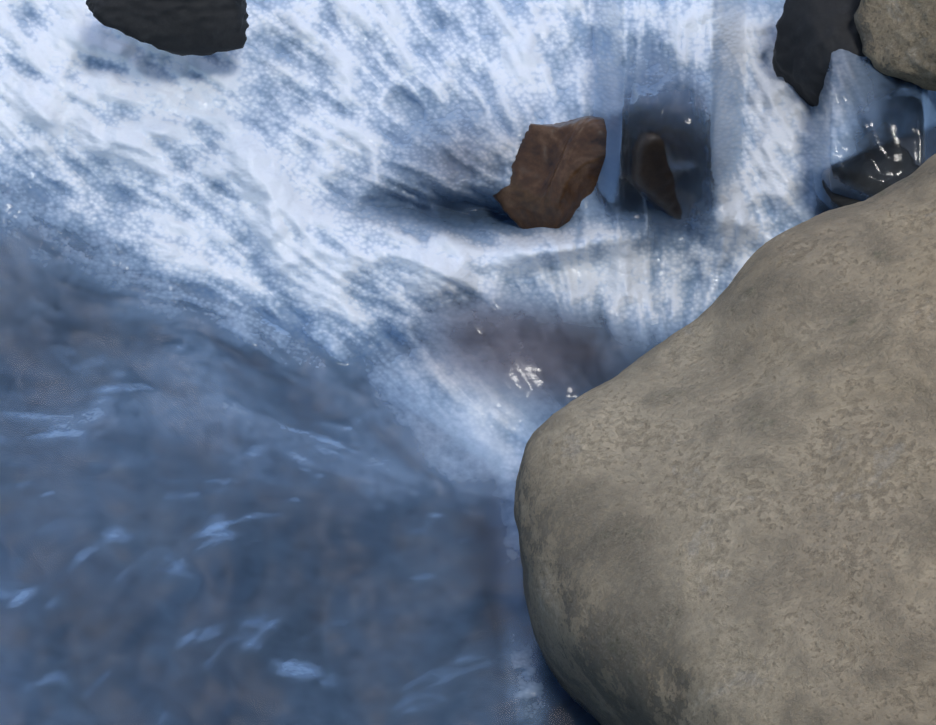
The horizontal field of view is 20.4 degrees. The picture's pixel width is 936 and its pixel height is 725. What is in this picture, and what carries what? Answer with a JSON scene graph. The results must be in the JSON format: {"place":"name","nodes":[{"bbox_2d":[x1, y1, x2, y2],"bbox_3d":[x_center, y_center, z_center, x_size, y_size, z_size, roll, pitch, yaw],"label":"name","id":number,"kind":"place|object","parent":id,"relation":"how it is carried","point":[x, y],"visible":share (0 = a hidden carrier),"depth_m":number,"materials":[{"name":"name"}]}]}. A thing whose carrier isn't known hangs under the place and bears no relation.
{"place":"outdoors","nodes":[
{"label":"outdoors","id":0,"kind":"place"},
{"bbox_2d":[0,0,935,724],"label":"water surface","id":1,"kind":"object","parent":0,"point":[314,336],"visible":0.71,"depth_m":3.03,"materials":[{"name":"liquid"}]},
{"bbox_3d":[0.000,-0.085,3.081,1.735,0.440,1.850,0,38,1],"label":"stream bed","id":2,"kind":"object","parent":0,"visible":0},
{"bbox_2d":[86,0,248,55],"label":"rock","id":3,"kind":"object","parent":2,"relation":"on","point":[194,27],"visible":1,"depth_m":3.12,"materials":[{"name":"black stone"}]},
{"bbox_2d":[493,116,606,228],"bbox_3d":[0.110,-0.228,3.112,0.165,0.149,0.122,-11,40,-13],"label":"brown rock","id":4,"kind":"object","parent":2,"relation":"on","point":[556,168],"visible":0.85,"depth_m":3.07,"materials":[{"name":"brown stone"}]},
{"bbox_2d":[631,132,681,218],"bbox_3d":[0.230,-0.244,3.042,0.106,0.146,0.106,-10,40,-13],"label":"rock","id":5,"kind":"object","parent":2,"relation":"on","point":[652,175],"visible":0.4,"depth_m":2.99,"materials":[{"name":"brown stone"}]},
{"bbox_2d":[514,154,935,724],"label":"boulder","id":6,"kind":"object","parent":2,"relation":"on","point":[725,508],"visible":1,"depth_m":2.48,"materials":[{"name":"stone"}]},
{"bbox_2d":[772,0,864,106],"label":"dark rock","id":7,"kind":"object","parent":2,"relation":"on","point":[812,35],"visible":0.42,"depth_m":3.06,"materials":[{"name":"black stone"}]},
{"bbox_2d":[822,180,860,206],"bbox_3d":[0.464,-0.223,3.038,0.112,0.049,0.096,-15,41,-19],"label":"rock slab","id":8,"kind":"object","parent":2,"relation":"on","point":[839,200],"visible":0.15,"depth_m":3.01,"materials":[{"name":"black stone"}]},
{"bbox_2d":[854,0,935,90],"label":"grey rock","id":9,"kind":"object","parent":2,"relation":"on","point":[898,38],"visible":1,"depth_m":2.99,"materials":[{"name":"stone"}]}
]}

